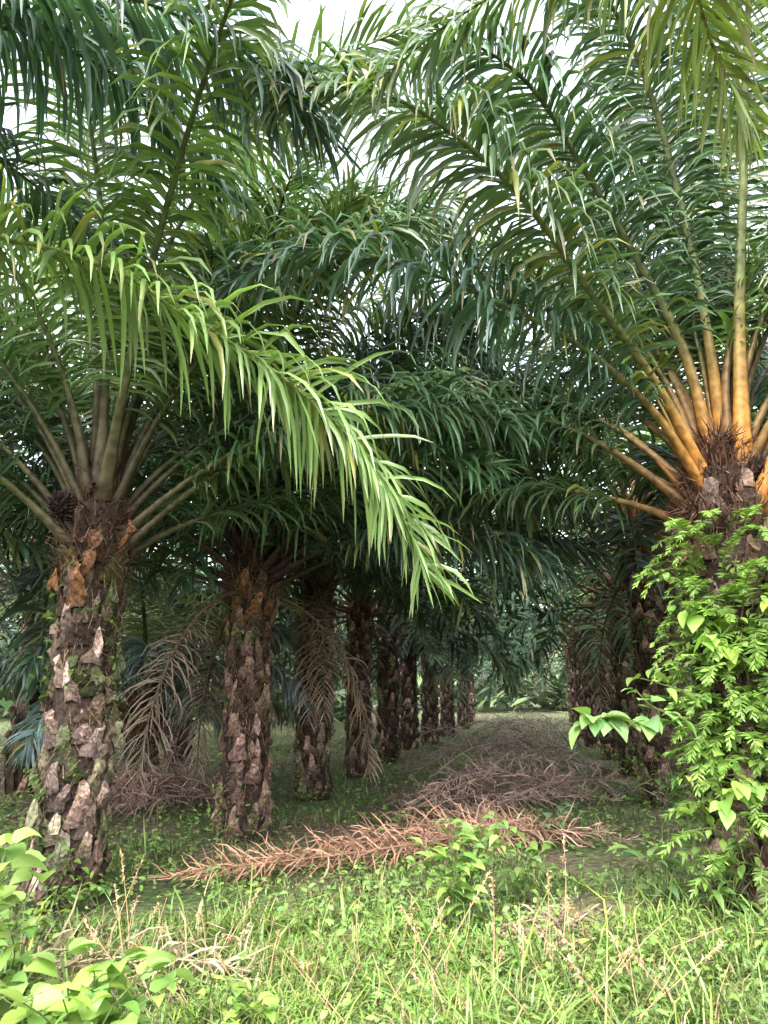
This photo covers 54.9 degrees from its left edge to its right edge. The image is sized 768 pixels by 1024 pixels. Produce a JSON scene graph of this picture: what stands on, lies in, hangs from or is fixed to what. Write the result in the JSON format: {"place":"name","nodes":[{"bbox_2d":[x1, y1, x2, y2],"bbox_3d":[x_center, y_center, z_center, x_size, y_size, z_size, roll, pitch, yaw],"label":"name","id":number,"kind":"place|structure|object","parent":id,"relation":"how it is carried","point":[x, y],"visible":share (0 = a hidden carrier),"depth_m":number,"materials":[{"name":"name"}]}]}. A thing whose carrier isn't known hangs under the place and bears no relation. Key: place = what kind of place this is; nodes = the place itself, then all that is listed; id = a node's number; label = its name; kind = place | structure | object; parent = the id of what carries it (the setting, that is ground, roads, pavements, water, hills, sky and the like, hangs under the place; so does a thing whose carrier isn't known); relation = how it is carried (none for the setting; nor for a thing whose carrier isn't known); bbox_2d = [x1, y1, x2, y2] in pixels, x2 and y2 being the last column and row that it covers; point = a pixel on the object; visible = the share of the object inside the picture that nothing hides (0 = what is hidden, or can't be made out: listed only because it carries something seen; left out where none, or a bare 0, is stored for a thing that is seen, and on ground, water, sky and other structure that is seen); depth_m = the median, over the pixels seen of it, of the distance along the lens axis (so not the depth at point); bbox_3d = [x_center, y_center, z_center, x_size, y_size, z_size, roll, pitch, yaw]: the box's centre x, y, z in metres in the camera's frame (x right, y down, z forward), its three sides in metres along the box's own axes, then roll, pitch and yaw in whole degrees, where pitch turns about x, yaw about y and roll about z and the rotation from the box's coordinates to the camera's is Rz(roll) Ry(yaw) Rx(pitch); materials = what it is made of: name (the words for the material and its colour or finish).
{"place":"outdoors","nodes":[
{"label":"outdoors","id":0,"kind":"place"},
{"bbox_2d":[0,695,767,1023],"bbox_3d":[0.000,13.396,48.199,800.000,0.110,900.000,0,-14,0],"label":"ground","id":1,"kind":"structure","parent":0,"point":[598,857],"depth_m":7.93,"materials":[{"name":"green plant"}]},
{"bbox_2d":[0,565,20,659],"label":"oil palm","id":2,"kind":"object","parent":1,"relation":"on","point":[7,638],"visible":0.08,"depth_m":23.43,"materials":[{"name":"green plant"}]},
{"bbox_2d":[0,827,55,1015],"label":"broadleaf vine","id":3,"kind":"object","parent":1,"relation":"on","point":[20,857],"visible":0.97,"depth_m":3.28,"materials":[{"name":"green plant"}]},
{"bbox_2d":[0,338,70,578],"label":"oil palm","id":4,"kind":"object","parent":1,"relation":"on","point":[24,550],"visible":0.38,"depth_m":8.49,"materials":[{"name":"green plant"}]},
{"bbox_2d":[0,891,76,990],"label":"broadleaf vine","id":5,"kind":"object","parent":1,"relation":"on","point":[30,928],"visible":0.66,"depth_m":3.93,"materials":[{"name":"green plant"}]},
{"bbox_2d":[0,603,129,701],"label":"oil palm","id":6,"kind":"object","parent":1,"relation":"on","point":[13,651],"depth_m":28.28,"materials":[{"name":"green plant"}]},
{"bbox_2d":[0,446,162,663],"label":"oil palm","id":7,"kind":"object","parent":1,"relation":"on","point":[7,630],"visible":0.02,"depth_m":14.84,"materials":[{"name":"green plant"}]},
{"bbox_2d":[50,876,122,913],"bbox_3d":[-2.302,2.899,5.652,0.522,0.254,0.603,11,-18,-39],"label":"broadleaf shrub","id":8,"kind":"object","parent":1,"relation":"on","point":[94,886],"visible":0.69,"depth_m":5.54,"materials":[{"name":"green plant"}]},
{"bbox_2d":[0,937,196,1023],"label":"broadleaf vine","id":9,"kind":"object","parent":1,"relation":"on","point":[90,1003],"visible":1,"depth_m":3.09,"materials":[{"name":"green plant"}]},
{"bbox_2d":[0,737,208,784],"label":"fallen frond pile","id":10,"kind":"object","parent":1,"relation":"on","point":[114,758],"visible":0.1,"depth_m":14.50,"materials":[{"name":"brown plant"}]},
{"bbox_2d":[0,563,217,699],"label":"oil palm","id":11,"kind":"object","parent":1,"relation":"on","point":[4,647],"depth_m":21.37,"materials":[{"name":"green plant"}]},
{"bbox_2d":[3,883,276,1010],"bbox_3d":[-1.645,2.354,4.120,2.104,0.520,0.967,0,-14,0],"label":"fallen frond pile","id":12,"kind":"object","parent":1,"relation":"on","point":[210,961],"visible":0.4,"depth_m":4.15,"materials":[{"name":"plant"}]},
{"bbox_2d":[0,377,291,796],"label":"oil palm","id":13,"kind":"object","parent":1,"relation":"on","point":[11,780],"visible":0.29,"depth_m":11.78,"materials":[{"name":"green plant"}]},
{"bbox_2d":[14,746,280,826],"bbox_3d":[-3.020,3.599,10.004,3.559,0.912,2.525,6,-15,-22],"label":"fallen frond pile","id":14,"kind":"object","parent":1,"relation":"on","point":[126,796],"visible":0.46,"depth_m":9.84,"materials":[{"name":"brown plant"}]},
{"bbox_2d":[0,571,315,815],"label":"oil palm","id":15,"kind":"object","parent":1,"relation":"on","point":[144,629],"visible":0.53,"depth_m":11.19,"materials":[{"name":"green plant"}]},
{"bbox_2d":[3,469,346,765],"bbox_3d":[-4.728,2.258,17.473,8.116,7.387,8.781,-10,-17,36],"label":"oil palm","id":16,"kind":"object","parent":1,"relation":"on","point":[174,732],"visible":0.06,"depth_m":16.86,"materials":[{"name":"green plant"}]},
{"bbox_2d":[128,597,224,737],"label":"oil palm","id":17,"kind":"object","parent":1,"relation":"on","point":[166,733],"visible":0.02,"depth_m":26.69,"materials":[{"name":"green plant"}]},
{"bbox_2d":[151,948,279,1023],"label":"broadleaf vine","id":18,"kind":"object","parent":1,"relation":"on","point":[270,1000],"visible":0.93,"depth_m":3.56,"materials":[{"name":"green plant"}]},
{"bbox_2d":[203,866,248,906],"bbox_3d":[-1.278,2.952,5.839,0.317,0.241,0.678,6,-15,-24],"label":"broadleaf seedling","id":19,"kind":"object","parent":1,"relation":"on","point":[214,886],"visible":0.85,"depth_m":5.79,"materials":[{"name":"green plant"}]},
{"bbox_2d":[0,0,482,617],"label":"oil palm","id":20,"kind":"object","parent":1,"relation":"on","point":[42,28],"visible":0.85,"depth_m":4.96,"materials":[{"name":"green plant"}]},
{"bbox_2d":[205,609,296,697],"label":"oil palm","id":21,"kind":"object","parent":1,"relation":"on","point":[279,684],"visible":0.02,"depth_m":32.08,"materials":[{"name":"green plant"}]},
{"bbox_2d":[163,564,375,691],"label":"oil palm","id":22,"kind":"object","parent":1,"relation":"on","point":[336,667],"depth_m":22.06,"materials":[{"name":"green plant"}]},
{"bbox_2d":[0,0,555,913],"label":"oil palm","id":23,"kind":"object","parent":1,"relation":"on","point":[92,506],"visible":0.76,"depth_m":6.44,"materials":[{"name":"green plant"}]},
{"bbox_2d":[276,632,343,725],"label":"oil palm","id":24,"kind":"object","parent":1,"relation":"on","point":[283,722],"visible":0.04,"depth_m":37.59,"materials":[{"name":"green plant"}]},
{"bbox_2d":[0,129,624,842],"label":"oil palm","id":25,"kind":"object","parent":1,"relation":"on","point":[244,575],"visible":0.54,"depth_m":8.37,"materials":[{"name":"green plant"}]},
{"bbox_2d":[40,349,596,801],"bbox_3d":[-1.083,0.830,12.406,8.982,7.762,7.887,-13,-19,42],"label":"oil palm","id":26,"kind":"object","parent":1,"relation":"on","point":[316,681],"visible":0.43,"depth_m":11.40,"materials":[{"name":"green plant"}]},
{"bbox_2d":[274,590,375,730],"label":"oil palm","id":27,"kind":"object","parent":1,"relation":"on","point":[332,701],"visible":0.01,"depth_m":31.43,"materials":[{"name":"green plant"}]},
{"bbox_2d":[274,595,376,737],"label":"oil palm","id":28,"kind":"object","parent":1,"relation":"on","point":[342,631],"visible":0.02,"depth_m":26.55,"materials":[{"name":"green plant"}]},
{"bbox_2d":[282,619,400,714],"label":"oil palm","id":29,"kind":"object","parent":1,"relation":"on","point":[343,665],"visible":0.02,"depth_m":35.71,"materials":[{"name":"green plant"}]},
{"bbox_2d":[0,581,686,721],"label":"distant trees","id":30,"kind":"object","parent":1,"relation":"on","point":[553,697],"visible":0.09,"depth_m":61.30,"materials":[{"name":"green plant"}]},
{"bbox_2d":[11,558,699,911],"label":"trunk epiphytes","id":31,"kind":"object","parent":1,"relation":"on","point":[37,796],"visible":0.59,"depth_m":8.33,"materials":[{"name":"green plant"}]},
{"bbox_2d":[139,793,587,887],"bbox_3d":[0.221,3.116,7.317,4.935,0.575,1.598,11,-18,-39],"label":"fallen palm frond","id":32,"kind":"object","parent":1,"relation":"on","point":[312,856],"visible":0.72,"depth_m":6.78,"materials":[{"name":"brown plant"}]},
{"bbox_2d":[0,836,730,1023],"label":"dry grass stalks","id":33,"kind":"object","parent":1,"relation":"on","point":[521,938],"visible":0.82,"depth_m":4.07,"materials":[{"name":"beige plant"}]},
{"bbox_2d":[171,453,565,777],"bbox_3d":[-0.372,1.937,15.327,8.294,6.977,7.666,10,-17,-35],"label":"oil palm","id":34,"kind":"object","parent":1,"relation":"on","point":[361,616],"visible":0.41,"depth_m":14.59,"materials":[{"name":"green plant"}]},
{"bbox_2d":[0,859,767,1023],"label":"grass","id":35,"kind":"structure","parent":1,"relation":"on","point":[695,1011],"depth_m":4.24,"materials":[{"name":"green plant"}]},
{"bbox_2d":[0,731,767,1023],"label":"ground weeds","id":36,"kind":"object","parent":1,"relation":"on","point":[377,994],"visible":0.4,"depth_m":5.12,"materials":[{"name":"green plant"}]},
{"bbox_2d":[210,488,577,763],"bbox_3d":[0.153,2.353,18.416,8.997,7.666,8.398,-10,-17,36],"label":"oil palm","id":37,"kind":"object","parent":1,"relation":"on","point":[388,689],"visible":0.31,"depth_m":17.76,"materials":[{"name":"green plant"}]},
{"bbox_2d":[272,552,548,749],"bbox_3d":[0.462,3.547,21.431,7.540,6.743,7.293,11,-17,-37],"label":"oil palm","id":38,"kind":"object","parent":1,"relation":"on","point":[410,734],"visible":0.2,"depth_m":20.74,"materials":[{"name":"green plant"}]},
{"bbox_2d":[333,551,550,744],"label":"oil palm","id":39,"kind":"object","parent":1,"relation":"on","point":[429,698],"visible":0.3,"depth_m":23.89,"materials":[{"name":"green plant"}]},
{"bbox_2d":[405,811,517,933],"bbox_3d":[0.535,2.486,5.104,0.800,0.792,0.717,0,-14,0],"label":"broadleaf shrub","id":40,"kind":"object","parent":1,"relation":"on","point":[468,833],"visible":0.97,"depth_m":5.02,"materials":[{"name":"green plant"}]},
{"bbox_2d":[373,589,553,737],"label":"oil palm","id":41,"kind":"object","parent":1,"relation":"on","point":[447,707],"visible":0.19,"depth_m":27.90,"materials":[{"name":"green plant"}]},
{"bbox_2d":[400,605,542,728],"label":"oil palm","id":42,"kind":"object","parent":1,"relation":"on","point":[462,709],"visible":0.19,"depth_m":33.76,"materials":[{"name":"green plant"}]},
{"bbox_2d":[186,0,767,924],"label":"oil palm","id":43,"kind":"object","parent":1,"relation":"on","point":[682,304],"visible":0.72,"depth_m":6.29,"materials":[{"name":"green plant"}]},
{"bbox_2d":[569,560,767,878],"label":"climbing vine","id":44,"kind":"object","parent":43,"relation":"attached to","point":[748,788],"visible":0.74,"depth_m":5.38,"materials":[{"name":"green plant"}]},
{"bbox_2d":[632,503,767,919],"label":"trunk fern","id":45,"kind":"object","parent":43,"relation":"attached to","point":[693,586],"visible":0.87,"depth_m":5.45,"materials":[{"name":"green plant"}]},
{"bbox_2d":[417,598,546,722],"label":"oil palm","id":46,"kind":"object","parent":1,"relation":"on","point":[471,704],"visible":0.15,"depth_m":40.29,"materials":[{"name":"green plant"}]},
{"bbox_2d":[330,792,646,871],"bbox_3d":[1.095,3.241,7.783,3.195,0.555,1.710,6,-15,-23],"label":"fallen frond pile","id":47,"kind":"object","parent":1,"relation":"on","point":[562,833],"visible":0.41,"depth_m":7.77,"materials":[{"name":"brown plant"}]},
{"bbox_2d":[420,705,586,756],"bbox_3d":[2.912,6.070,21.095,4.601,1.358,5.265,-11,-18,39],"label":"fallen frond pile","id":48,"kind":"object","parent":1,"relation":"on","point":[519,729],"visible":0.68,"depth_m":20.50,"materials":[{"name":"brown plant"}]},
{"bbox_2d":[397,729,612,784],"bbox_3d":[2.461,4.693,14.649,4.461,0.983,2.319,6,-15,-24],"label":"fallen frond pile","id":49,"kind":"object","parent":1,"relation":"on","point":[538,758],"visible":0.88,"depth_m":14.50,"materials":[{"name":"brown plant"}]},
{"bbox_2d":[463,829,555,908],"bbox_3d":[0.980,2.783,5.781,0.707,0.536,0.666,5,-15,-19],"label":"broadleaf shrub","id":50,"kind":"object","parent":1,"relation":"on","point":[532,850],"visible":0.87,"depth_m":5.69,"materials":[{"name":"green plant"}]},
{"bbox_2d":[448,705,572,737],"bbox_3d":[4.376,7.724,27.670,5.013,1.260,3.287,5,-15,-19],"label":"fallen frond pile","id":51,"kind":"object","parent":1,"relation":"on","point":[512,723],"visible":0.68,"depth_m":27.16,"materials":[{"name":"brown plant"}]},
{"bbox_2d":[382,755,669,821],"bbox_3d":[1.850,3.752,10.432,3.987,0.815,2.624,7,-15,-26],"label":"fallen frond pile","id":52,"kind":"object","parent":1,"relation":"on","point":[533,790],"visible":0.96,"depth_m":10.37,"materials":[{"name":"brown plant"}]},
{"bbox_2d":[484,589,578,726],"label":"oil palm","id":53,"kind":"object","parent":1,"relation":"on","point":[571,681],"visible":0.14,"depth_m":33.14,"materials":[{"name":"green plant"}]},
{"bbox_2d":[510,609,571,722],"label":"oil palm","id":54,"kind":"object","parent":1,"relation":"on","point":[567,690],"visible":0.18,"depth_m":40.55,"materials":[{"name":"green plant"}]},
{"bbox_2d":[417,460,684,777],"bbox_3d":[4.890,1.847,15.540,8.534,7.272,7.966,-7,-16,28],"label":"oil palm","id":55,"kind":"object","parent":1,"relation":"on","point":[625,701],"visible":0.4,"depth_m":15.02,"materials":[{"name":"green plant"}]},
{"bbox_2d":[530,803,573,843],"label":"broadleaf shrub","id":56,"kind":"object","parent":1,"relation":"on","point":[562,812],"visible":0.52,"depth_m":8.07,"materials":[{"name":"green plant"}]},
{"bbox_2d":[337,0,767,183],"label":"oil palm","id":57,"kind":"object","parent":1,"relation":"on","point":[727,28],"visible":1,"depth_m":4.25,"materials":[{"name":"green plant"}]},
{"bbox_2d":[489,895,616,953],"bbox_3d":[1.117,2.694,4.956,0.706,0.259,0.891,-8,-16,31],"label":"fallen frond pile","id":58,"kind":"object","parent":1,"relation":"on","point":[556,921],"visible":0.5,"depth_m":4.94,"materials":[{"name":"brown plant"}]},
{"bbox_2d":[453,504,686,759],"bbox_3d":[5.665,2.867,19.427,7.713,7.131,7.974,10,-17,-36],"label":"oil palm","id":59,"kind":"object","parent":1,"relation":"on","point":[608,739],"visible":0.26,"depth_m":18.55,"materials":[{"name":"green plant"}]},
{"bbox_2d":[451,557,690,747],"bbox_3d":[6.136,3.763,23.165,8.497,7.148,7.854,-2,-14,7],"label":"oil palm","id":60,"kind":"object","parent":1,"relation":"on","point":[591,739],"visible":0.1,"depth_m":22.67,"materials":[{"name":"green plant"}]},
{"bbox_2d":[385,324,767,808],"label":"oil palm","id":61,"kind":"object","parent":1,"relation":"on","point":[641,538],"visible":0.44,"depth_m":10.88,"materials":[{"name":"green plant"}]},
{"bbox_2d":[548,858,618,897],"bbox_3d":[1.631,2.993,5.967,0.622,0.223,0.780,0,-14,0],"label":"broadleaf seedling","id":62,"kind":"object","parent":1,"relation":"on","point":[593,883],"visible":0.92,"depth_m":6.09,"materials":[{"name":"green plant"}]},
{"bbox_2d":[489,577,693,738],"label":"oil palm","id":63,"kind":"object","parent":1,"relation":"on","point":[578,702],"visible":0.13,"depth_m":27.18,"materials":[{"name":"green plant"}]},
{"bbox_2d":[605,819,701,908],"bbox_3d":[2.111,2.715,5.725,0.785,0.642,0.623,0,-14,0],"label":"bird nest fern","id":64,"kind":"object","parent":1,"relation":"on","point":[671,867],"visible":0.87,"depth_m":5.72,"materials":[{"name":"green plant"}]},
{"bbox_2d":[652,752,702,845],"bbox_3d":[3.365,3.136,8.100,0.756,0.949,0.618,0,-14,0],"label":"broadleaf shrub","id":65,"kind":"object","parent":1,"relation":"on","point":[667,779],"visible":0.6,"depth_m":8.07,"materials":[{"name":"green plant"}]},
{"bbox_2d":[679,587,696,732],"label":"oil palm","id":66,"kind":"object","parent":1,"relation":"on","point":[688,684],"visible":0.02,"depth_m":30.05,"materials":[{"name":"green plant"}]},
{"bbox_2d":[653,832,767,926],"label":"broadleaf shrub","id":67,"kind":"object","parent":1,"relation":"on","point":[718,892],"visible":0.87,"depth_m":5.20,"materials":[{"name":"green plant"}]},
{"bbox_2d":[0,0,767,694],"label":"sky","id":68,"kind":"structure","parent":0,"point":[334,11],"materials":[{"name":"white"}]}
]}

